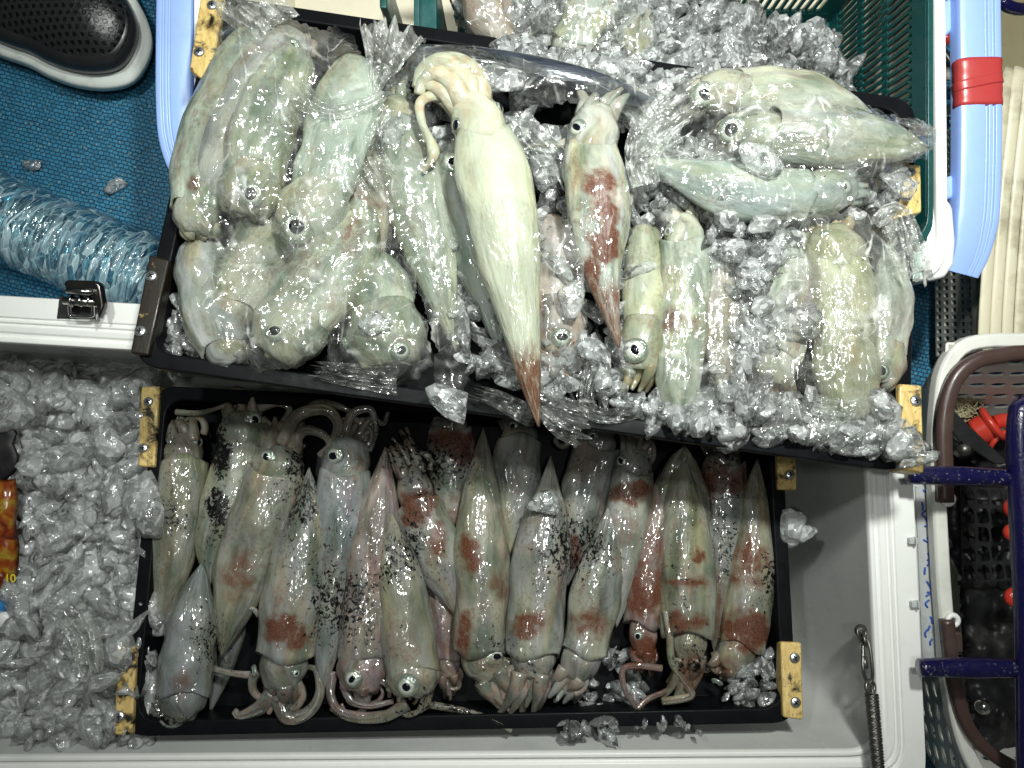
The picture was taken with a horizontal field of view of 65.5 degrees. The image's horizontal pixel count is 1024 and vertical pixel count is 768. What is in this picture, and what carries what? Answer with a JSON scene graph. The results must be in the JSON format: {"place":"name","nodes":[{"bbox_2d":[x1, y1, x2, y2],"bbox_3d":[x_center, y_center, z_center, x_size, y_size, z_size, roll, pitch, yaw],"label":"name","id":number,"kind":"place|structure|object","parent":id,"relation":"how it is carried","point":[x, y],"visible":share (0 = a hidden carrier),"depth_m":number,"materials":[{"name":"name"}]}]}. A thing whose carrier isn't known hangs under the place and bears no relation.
{"place":"outdoors","nodes":[
{"label":"outdoors","id":0,"kind":"place"},
{"bbox_2d":[0,0,1023,767],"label":"floor","id":1,"kind":"structure","parent":0,"point":[84,146],"depth_m":1.08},
{"bbox_2d":[0,0,152,91],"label":"shoe","id":2,"kind":"object","parent":1,"relation":"on","point":[97,45],"visible":1,"depth_m":1.00,"materials":[{"name":"black rubber"}]},
{"bbox_2d":[0,174,159,302],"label":"bottle","id":3,"kind":"object","parent":1,"relation":"on","point":[10,240],"visible":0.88,"depth_m":0.99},
{"bbox_2d":[0,280,935,767],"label":"cooler","id":4,"kind":"object","parent":1,"relation":"on","point":[862,556],"visible":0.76,"depth_m":0.80,"materials":[{"name":"white plastic"}]},
{"bbox_2d":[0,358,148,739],"bbox_3d":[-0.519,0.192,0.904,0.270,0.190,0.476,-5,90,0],"label":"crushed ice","id":5,"kind":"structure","parent":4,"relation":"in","point":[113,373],"depth_m":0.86,"materials":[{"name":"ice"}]},
{"bbox_2d":[0,354,164,751],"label":"crushed ice","id":6,"kind":"structure","parent":5,"relation":"on","point":[62,712],"depth_m":0.85,"materials":[{"name":"ice"}]},
{"bbox_2d":[0,414,18,479],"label":"black bag","id":7,"kind":"object","parent":6,"relation":"on","point":[9,457],"visible":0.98,"depth_m":0.86,"materials":[{"name":"plastic"}]},
{"bbox_2d":[0,479,19,626],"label":"food pack","id":8,"kind":"object","parent":6,"relation":"on","point":[9,552],"visible":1,"depth_m":0.83,"materials":[{"name":"plastic"}]},
{"bbox_2d":[42,579,103,676],"bbox_3d":[-0.440,0.246,0.800,0.048,0.028,0.102,-43,90,0],"label":"bag end","id":9,"kind":"object","parent":6,"relation":"on","point":[98,648],"visible":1,"depth_m":0.80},
{"bbox_2d":[114,386,802,735],"bbox_3d":[-0.050,0.180,0.863,0.715,0.129,0.355,0,90,0],"label":"catch tray","id":10,"kind":"object","parent":4,"relation":"in","point":[704,706],"visible":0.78,"depth_m":0.85,"materials":[{"name":"black plastic"}]},
{"bbox_2d":[145,562,217,727],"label":"squid","id":11,"kind":"object","parent":10,"relation":"in","point":[185,672],"visible":1,"depth_m":0.81},
{"bbox_2d":[151,404,224,630],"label":"squid","id":12,"kind":"object","parent":10,"relation":"in","point":[184,468],"visible":0.95,"depth_m":0.85},
{"bbox_2d":[209,624,246,708],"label":"squid","id":13,"kind":"object","parent":10,"relation":"in","point":[228,659],"visible":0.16,"depth_m":0.84},
{"bbox_2d":[194,386,292,585],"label":"squid","id":14,"kind":"object","parent":10,"relation":"in","point":[239,431],"visible":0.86,"depth_m":0.85},
{"bbox_2d":[214,468,324,724],"bbox_3d":[-0.259,0.217,0.829,0.136,0.069,0.254,0,90,0],"label":"squid","id":15,"kind":"object","parent":10,"relation":"in","point":[286,614],"visible":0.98,"depth_m":0.81},
{"bbox_2d":[212,399,350,656],"bbox_3d":[-0.271,0.140,0.853,0.093,0.073,0.285,24,90,0],"label":"squid","id":16,"kind":"object","parent":10,"relation":"in","point":[271,479],"visible":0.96,"depth_m":0.83},
{"bbox_2d":[314,405,389,687],"bbox_3d":[-0.188,0.169,0.852,0.064,0.074,0.298,8,90,0],"label":"squid","id":17,"kind":"object","parent":10,"relation":"in","point":[344,476],"visible":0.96,"depth_m":0.84},
{"bbox_2d":[326,447,399,718],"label":"squid","id":18,"kind":"object","parent":10,"relation":"in","point":[360,673],"visible":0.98,"depth_m":0.81},
{"bbox_2d":[330,512,512,732],"bbox_3d":[-0.092,0.244,0.812,0.187,0.067,0.220,0,90,0],"label":"squid","id":19,"kind":"object","parent":10,"relation":"in","point":[408,642],"visible":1,"depth_m":0.80},
{"bbox_2d":[386,427,456,613],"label":"squid","id":20,"kind":"object","parent":10,"relation":"in","point":[427,525],"visible":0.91,"depth_m":0.84},
{"bbox_2d":[427,588,463,701],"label":"squid","id":21,"kind":"object","parent":10,"relation":"in","point":[451,679],"visible":0.63,"depth_m":0.84},
{"bbox_2d":[425,417,475,527],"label":"squid","id":22,"kind":"object","parent":10,"relation":"in","point":[450,446],"visible":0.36,"depth_m":0.88},
{"bbox_2d":[452,428,510,711],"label":"squid","id":23,"kind":"object","parent":10,"relation":"in","point":[481,556],"visible":0.97,"depth_m":0.82},
{"bbox_2d":[492,419,541,558],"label":"squid","id":24,"kind":"object","parent":10,"relation":"in","point":[516,457],"visible":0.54,"depth_m":0.87},
{"bbox_2d":[498,456,571,715],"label":"squid","id":25,"kind":"object","parent":10,"relation":"in","point":[540,565],"visible":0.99,"depth_m":0.81},
{"bbox_2d":[525,490,559,514],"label":"ice piece","id":26,"kind":"object","parent":25,"relation":"on","point":[535,507],"visible":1,"depth_m":0.82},
{"bbox_2d":[547,508,622,704],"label":"squid","id":27,"kind":"object","parent":10,"relation":"in","point":[594,601],"visible":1,"depth_m":0.81},
{"bbox_2d":[553,429,619,585],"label":"squid","id":28,"kind":"object","parent":10,"relation":"in","point":[586,480],"visible":0.7,"depth_m":0.86},
{"bbox_2d":[572,646,649,704],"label":"crushed ice","id":29,"kind":"structure","parent":10,"relation":"in","point":[634,689],"depth_m":0.84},
{"bbox_2d":[604,434,655,626],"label":"squid","id":30,"kind":"object","parent":10,"relation":"in","point":[629,497],"visible":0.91,"depth_m":0.84},
{"bbox_2d":[619,468,666,709],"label":"squid","id":31,"kind":"object","parent":10,"relation":"in","point":[641,613],"visible":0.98,"depth_m":0.82},
{"bbox_2d":[657,443,716,704],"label":"squid","id":32,"kind":"object","parent":10,"relation":"in","point":[688,600],"visible":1,"depth_m":0.81},
{"bbox_2d":[700,446,746,650],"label":"squid","id":33,"kind":"object","parent":10,"relation":"in","point":[724,476],"visible":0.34,"depth_m":0.86},
{"bbox_2d":[704,458,773,686],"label":"squid","id":34,"kind":"object","parent":10,"relation":"in","point":[745,623],"visible":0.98,"depth_m":0.83},
{"bbox_2d":[721,646,776,705],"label":"crushed ice","id":35,"kind":"structure","parent":10,"relation":"in","point":[760,663],"depth_m":0.83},
{"bbox_2d":[131,0,922,474],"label":"catch tray","id":36,"kind":"object","parent":4,"relation":"on","point":[333,368],"visible":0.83,"depth_m":0.78,"materials":[{"name":"black plastic"}]},
{"bbox_2d":[165,293,199,382],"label":"crushed ice","id":37,"kind":"structure","parent":36,"relation":"in","point":[179,344],"depth_m":0.75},
{"bbox_2d":[173,238,252,366],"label":"squid","id":38,"kind":"object","parent":36,"relation":"in","point":[226,345],"visible":0.94,"depth_m":0.72},
{"bbox_2d":[169,25,262,241],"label":"squid","id":39,"kind":"object","parent":36,"relation":"in","point":[192,197],"visible":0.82,"depth_m":0.74},
{"bbox_2d":[213,211,295,331],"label":"squid","id":40,"kind":"object","parent":36,"relation":"in","point":[236,283],"visible":0.49,"depth_m":0.73},
{"bbox_2d":[190,5,360,262],"bbox_3d":[-0.213,-0.249,0.754,0.172,0.127,0.283,0,90,0],"label":"plastic bag","id":41,"kind":"object","parent":36,"relation":"in","point":[236,189],"visible":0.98,"depth_m":0.70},
{"bbox_2d":[213,0,298,44],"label":"bag end","id":42,"kind":"object","parent":41,"relation":"on","point":[270,11],"visible":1,"depth_m":0.75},
{"bbox_2d":[198,25,318,197],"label":"squid","id":43,"kind":"object","parent":41,"relation":"in","point":[210,160],"visible":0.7,"depth_m":0.74},
{"bbox_2d":[217,47,314,224],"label":"squid","id":44,"kind":"object","parent":41,"relation":"in","point":[260,156],"visible":0.99,"depth_m":0.72},
{"bbox_2d":[274,53,382,244],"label":"squid","id":45,"kind":"object","parent":41,"relation":"in","point":[321,203],"visible":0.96,"depth_m":0.72},
{"bbox_2d":[295,93,380,119],"bbox_3d":[-0.163,-0.257,0.725,0.095,0.031,0.038,9,90,0],"label":"bag end","id":46,"kind":"object","parent":41,"relation":"on","point":[342,115],"visible":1,"depth_m":0.72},
{"bbox_2d":[341,251,426,370],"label":"squid","id":47,"kind":"object","parent":36,"relation":"in","point":[386,291],"visible":0.94,"depth_m":0.71},
{"bbox_2d":[357,310,391,334],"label":"ice piece","id":48,"kind":"object","parent":47,"relation":"on","point":[378,316],"visible":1,"depth_m":0.70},
{"bbox_2d":[424,383,467,423],"bbox_3d":[-0.058,0.016,0.701,0.042,0.020,0.029,17,90,0],"label":"ice piece","id":49,"kind":"object","parent":36,"relation":"on","point":[444,395],"visible":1,"depth_m":0.70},
{"bbox_2d":[372,63,658,419],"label":"crushed ice","id":50,"kind":"structure","parent":36,"relation":"in","point":[553,195],"depth_m":0.75,"materials":[{"name":"ice"}]},
{"bbox_2d":[351,135,391,251],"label":"squid","id":51,"kind":"object","parent":50,"relation":"on","point":[369,195],"visible":0.12,"depth_m":0.75},
{"bbox_2d":[249,198,380,369],"bbox_3d":[-0.170,-0.101,0.726,0.074,0.072,0.185,30,90,0],"label":"squid","id":52,"kind":"object","parent":51,"relation":"on","point":[344,252],"visible":0.98,"depth_m":0.71},
{"bbox_2d":[204,265,320,357],"bbox_3d":[-0.196,-0.081,0.704,0.172,0.048,0.128,-18,90,0],"label":"plastic bag","id":53,"kind":"object","parent":52,"relation":"on","point":[313,273],"visible":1,"depth_m":0.69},
{"bbox_2d":[376,79,457,351],"bbox_3d":[-0.088,-0.162,0.764,0.058,0.063,0.275,-13,90,0],"label":"squid","id":54,"kind":"object","parent":50,"relation":"on","point":[418,212],"visible":0.9,"depth_m":0.74},
{"bbox_2d":[438,138,503,348],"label":"squid","id":55,"kind":"object","parent":50,"relation":"on","point":[471,280],"visible":0.5,"depth_m":0.74},
{"bbox_2d":[412,51,540,426],"bbox_3d":[-0.011,-0.142,0.719,0.092,0.074,0.358,-23,90,0],"label":"squid","id":56,"kind":"object","parent":50,"relation":"on","point":[494,179],"visible":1,"depth_m":0.69},
{"bbox_2d":[505,116,531,141],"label":"ice piece","id":57,"kind":"object","parent":50,"relation":"on","point":[517,129],"visible":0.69,"depth_m":0.77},
{"bbox_2d":[382,44,659,114],"bbox_3d":[0.009,-0.300,0.766,0.274,0.038,0.027,11,90,0],"label":"fish","id":58,"kind":"object","parent":50,"relation":"on","point":[544,71],"visible":0.84,"depth_m":0.75},
{"bbox_2d":[482,62,526,92],"bbox_3d":[-0.014,-0.286,0.743,0.056,0.024,0.032,0,90,0],"label":"ice piece","id":59,"kind":"object","parent":58,"relation":"on","point":[505,87],"visible":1,"depth_m":0.74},
{"bbox_2d":[529,154,559,192],"bbox_3d":[0.032,-0.202,0.754,0.025,0.024,0.037,-19,90,0],"label":"ice piece","id":60,"kind":"object","parent":50,"relation":"on","point":[544,188],"visible":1,"depth_m":0.76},
{"bbox_2d":[538,213,598,376],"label":"squid","id":61,"kind":"object","parent":50,"relation":"on","point":[559,331],"visible":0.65,"depth_m":0.74},
{"bbox_2d":[557,277,584,319],"bbox_3d":[0.053,-0.077,0.713,0.026,0.008,0.039,0,90,0],"label":"ice piece","id":62,"kind":"object","parent":61,"relation":"on","point":[568,316],"visible":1,"depth_m":0.71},
{"bbox_2d":[560,376,584,392],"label":"ice piece","id":63,"kind":"object","parent":50,"relation":"on","point":[565,380],"visible":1,"depth_m":0.70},
{"bbox_2d":[572,337,606,364],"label":"ice piece","id":64,"kind":"object","parent":50,"relation":"on","point":[588,346],"visible":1,"depth_m":0.73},
{"bbox_2d":[594,363,612,392],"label":"ice piece","id":65,"kind":"object","parent":50,"relation":"on","point":[608,378],"visible":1,"depth_m":0.71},
{"bbox_2d":[617,223,662,393],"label":"squid","id":66,"kind":"object","parent":50,"relation":"on","point":[642,295],"visible":0.96,"depth_m":0.73},
{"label":"plastic bag","id":67,"kind":"object","parent":50,"relation":"on","visible":0},
{"bbox_2d":[360,17,419,91],"bbox_3d":[-0.112,-0.306,0.743,0.063,0.029,0.080,0,90,0],"label":"bag end","id":68,"kind":"object","parent":67,"relation":"on","point":[370,35],"visible":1,"depth_m":0.74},
{"bbox_2d":[523,87,639,347],"bbox_3d":[0.066,-0.162,0.736,0.112,0.066,0.261,0,90,0],"label":"squid","id":69,"kind":"object","parent":67,"relation":"on","point":[598,197],"visible":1,"depth_m":0.71},
{"bbox_2d":[488,27,737,120],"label":"crushed ice","id":70,"kind":"structure","parent":36,"relation":"in","point":[626,74],"depth_m":0.79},
{"bbox_2d":[654,204,711,407],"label":"squid","id":71,"kind":"object","parent":36,"relation":"in","point":[685,269],"visible":0.99,"depth_m":0.73},
{"bbox_2d":[541,83,918,236],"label":"crushed ice","id":72,"kind":"structure","parent":36,"relation":"in","point":[664,194],"depth_m":0.78,"materials":[{"name":"ice"}]},
{"bbox_2d":[658,84,935,206],"bbox_3d":[0.271,-0.224,0.752,0.296,0.081,0.144,0,90,0],"label":"plastic bag","id":73,"kind":"object","parent":72,"relation":"on","point":[805,109],"visible":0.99,"depth_m":0.73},
{"bbox_2d":[625,116,686,187],"bbox_3d":[0.132,-0.226,0.746,0.051,0.025,0.093,33,90,0],"label":"bag end","id":74,"kind":"object","parent":73,"relation":"on","point":[640,180],"visible":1,"depth_m":0.74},
{"bbox_2d":[644,158,869,222],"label":"squid","id":75,"kind":"object","parent":73,"relation":"in","point":[822,192],"visible":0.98,"depth_m":0.73},
{"bbox_2d":[738,142,785,177],"bbox_3d":[0.226,-0.202,0.720,0.044,0.015,0.032,0,90,0],"label":"ice piece","id":76,"kind":"object","parent":73,"relation":"on","point":[741,149],"visible":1,"depth_m":0.72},
{"bbox_2d":[681,65,871,121],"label":"squid","id":77,"kind":"object","parent":73,"relation":"in","point":[764,87],"visible":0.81,"depth_m":0.75},
{"bbox_2d":[712,103,931,167],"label":"squid","id":78,"kind":"object","parent":73,"relation":"in","point":[802,138],"visible":0.98,"depth_m":0.74},
{"bbox_2d":[878,172,916,201],"bbox_3d":[0.365,-0.190,0.749,0.040,0.014,0.022,43,90,0],"label":"ice piece","id":79,"kind":"object","parent":72,"relation":"on","point":[900,175],"visible":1,"depth_m":0.75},
{"bbox_2d":[701,210,825,363],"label":"crushed ice","id":80,"kind":"structure","parent":36,"relation":"in","point":[734,246],"depth_m":0.74,"materials":[{"name":"ice"}]},
{"bbox_2d":[705,253,740,408],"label":"squid","id":81,"kind":"object","parent":80,"relation":"on","point":[724,308],"visible":0.68,"depth_m":0.73},
{"bbox_2d":[711,330,763,394],"bbox_3d":[0.205,-0.046,0.731,0.052,0.039,0.155,0,90,0],"label":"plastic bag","id":82,"kind":"object","parent":80,"relation":"on","point":[720,379],"visible":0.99,"depth_m":0.72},
{"bbox_2d":[734,344,752,376],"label":"ice piece","id":83,"kind":"object","parent":82,"relation":"on","point":[738,354],"visible":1,"depth_m":0.72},
{"bbox_2d":[736,276,761,289],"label":"ice piece","id":84,"kind":"object","parent":80,"relation":"on","point":[739,285],"visible":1,"depth_m":0.73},
{"bbox_2d":[750,295,774,316],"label":"ice piece","id":85,"kind":"object","parent":80,"relation":"on","point":[758,300],"visible":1,"depth_m":0.72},
{"bbox_2d":[745,214,780,233],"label":"ice piece","id":86,"kind":"object","parent":80,"relation":"on","point":[756,226],"visible":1,"depth_m":0.73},
{"bbox_2d":[621,363,934,472],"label":"crushed ice","id":87,"kind":"structure","parent":36,"relation":"in","point":[701,418],"depth_m":0.72,"materials":[{"name":"ice"}]},
{"bbox_2d":[807,419,846,444],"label":"ice piece","id":88,"kind":"object","parent":87,"relation":"on","point":[824,436],"visible":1,"depth_m":0.71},
{"bbox_2d":[785,399,892,444],"bbox_3d":[0.284,0.036,0.709,0.128,0.022,0.056,0,90,0],"label":"plastic bag","id":89,"kind":"object","parent":87,"relation":"on","point":[887,432],"visible":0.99,"depth_m":0.71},
{"bbox_2d":[867,388,894,424],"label":"ice piece","id":90,"kind":"object","parent":89,"relation":"on","point":[882,414],"visible":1,"depth_m":0.71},
{"bbox_2d":[840,419,887,445],"bbox_3d":[0.317,0.043,0.717,0.051,0.023,0.024,0,90,0],"label":"ice piece","id":91,"kind":"object","parent":87,"relation":"on","point":[849,426],"visible":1,"depth_m":0.71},
{"bbox_2d":[885,426,926,461],"bbox_3d":[0.343,0.052,0.697,0.039,0.018,0.028,-18,90,0],"label":"ice piece","id":92,"kind":"object","parent":87,"relation":"on","point":[898,447],"visible":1,"depth_m":0.70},
{"bbox_2d":[772,218,903,406],"bbox_3d":[0.298,-0.059,0.736,0.149,0.079,0.204,0,90,0],"label":"plastic bag","id":93,"kind":"object","parent":36,"relation":"in","point":[883,303],"visible":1,"depth_m":0.72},
{"bbox_2d":[752,222,812,405],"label":"squid","id":94,"kind":"object","parent":93,"relation":"in","point":[782,367],"visible":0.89,"depth_m":0.72},
{"bbox_2d":[804,215,881,418],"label":"squid","id":95,"kind":"object","parent":93,"relation":"in","point":[845,293],"visible":0.98,"depth_m":0.72},
{"bbox_2d":[879,201,933,286],"bbox_3d":[0.366,-0.129,0.744,0.041,0.023,0.086,-17,90,0],"label":"bag end","id":96,"kind":"object","parent":93,"relation":"on","point":[925,269],"visible":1,"depth_m":0.74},
{"bbox_2d":[873,241,914,392],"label":"squid","id":97,"kind":"object","parent":36,"relation":"in","point":[893,343],"visible":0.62,"depth_m":0.73},
{"bbox_2d":[897,451,940,468],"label":"ice piece","id":98,"kind":"object","parent":36,"relation":"on","point":[913,463],"visible":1,"depth_m":0.69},
{"bbox_2d":[556,714,702,745],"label":"crushed ice","id":99,"kind":"structure","parent":4,"relation":"in","point":[579,732],"depth_m":0.80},
{"bbox_2d":[780,507,806,547],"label":"ice piece","id":100,"kind":"object","parent":4,"relation":"in","point":[792,521],"visible":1,"depth_m":0.84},
{"bbox_2d":[797,524,818,542],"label":"ice piece","id":101,"kind":"object","parent":100,"relation":"on","point":[809,532],"visible":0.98,"depth_m":0.84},
{"bbox_2d":[854,624,884,767],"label":"tether","id":102,"kind":"object","parent":4,"relation":"attached to","point":[874,733],"visible":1,"depth_m":0.78,"materials":[{"name":"metal"}]},
{"bbox_2d":[904,395,1023,767],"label":"tube frame","id":103,"kind":"object","parent":4,"relation":"on","point":[1010,476],"visible":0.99,"depth_m":0.76,"materials":[{"name":"blue paint"}]},
{"bbox_2d":[156,0,1003,284],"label":"cooler","id":104,"kind":"object","parent":1,"relation":"on","point":[961,237],"visible":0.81,"depth_m":0.84,"materials":[{"name":"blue plastic"}]},
{"bbox_2d":[380,0,932,244],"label":"basket","id":105,"kind":"object","parent":104,"relation":"in","point":[918,29],"visible":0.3,"depth_m":0.88,"materials":[{"name":"teal plastic"}]},
{"bbox_2d":[451,0,866,90],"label":"crushed ice","id":106,"kind":"structure","parent":105,"relation":"in","point":[693,33],"depth_m":0.88,"materials":[{"name":"ice"}]},
{"bbox_2d":[459,0,515,38],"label":"squid","id":107,"kind":"object","parent":106,"relation":"on","point":[494,17],"visible":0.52,"depth_m":0.85},
{"bbox_2d":[551,0,618,49],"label":"squid","id":108,"kind":"object","parent":106,"relation":"on","point":[572,29],"visible":0.5,"depth_m":0.84},
{"bbox_2d":[603,5,653,58],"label":"squid","id":109,"kind":"object","parent":106,"relation":"on","point":[637,30],"visible":0.33,"depth_m":0.85},
{"bbox_2d":[935,103,978,355],"bbox_3d":[0.552,-0.195,0.989,0.021,0.122,0.330,-2,90,0],"label":"lattice crate","id":110,"kind":"object","parent":1,"relation":"on","point":[958,305],"visible":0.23,"depth_m":1.01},
{"bbox_2d":[976,66,1023,349],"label":"ribbed lid","id":111,"kind":"object","parent":110,"relation":"on","point":[1000,305],"visible":0.72,"depth_m":0.90,"materials":[{"name":"beige plastic"}]},
{"bbox_2d":[921,333,1023,767],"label":"basket","id":112,"kind":"object","parent":1,"relation":"on","point":[950,723],"visible":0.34,"depth_m":0.82,"materials":[{"name":"brown plastic"}]},
{"bbox_2d":[955,394,986,423],"bbox_3d":[0.515,0.029,0.918,0.068,0.025,0.047,0,90,0],"label":"rope tangle","id":113,"kind":"object","parent":112,"relation":"in","point":[965,411],"visible":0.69,"depth_m":0.91,"materials":[{"name":"fabric"}]},
{"bbox_2d":[947,428,1015,758],"bbox_3d":[0.598,0.257,0.946,0.191,0.107,0.425,0,90,0],"label":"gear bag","id":114,"kind":"object","parent":112,"relation":"in","point":[979,546],"visible":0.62,"depth_m":0.95,"materials":[{"name":"black plastic"}]},
{"bbox_2d":[953,412,1004,463],"bbox_3d":[0.519,0.065,0.899,0.088,0.008,0.021,44,90,0],"label":"knife sheath","id":115,"kind":"object","parent":114,"relation":"on","point":[964,432],"visible":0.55,"depth_m":0.90,"materials":[{"name":"plastic"}]},
{"bbox_2d":[974,699,990,714],"bbox_3d":[0.538,0.369,0.910,0.017,0.017,0.017,0,90,0],"label":"metal bead","id":116,"kind":"object","parent":114,"relation":"in","point":[982,706],"visible":1,"depth_m":0.91,"materials":[{"name":"silver metal"}]},
{"bbox_2d":[967,407,1006,447],"bbox_3d":[0.556,0.041,0.908,0.069,0.043,0.048,-38,90,0],"label":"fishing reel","id":117,"kind":"object","parent":112,"relation":"in","point":[985,425],"visible":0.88,"depth_m":0.90,"materials":[{"name":"red plastic"}]},
{"bbox_2d":[1001,0,1023,70],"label":"bin","id":118,"kind":"object","parent":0,"point":[1012,40],"visible":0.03,"depth_m":1.06,"materials":[{"name":"plastic"}]},
{"bbox_2d":[1001,0,1023,15],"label":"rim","id":119,"kind":"object","parent":118,"relation":"attached to","point":[1012,7],"visible":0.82,"depth_m":0.87,"materials":[{"name":"blue paint"}]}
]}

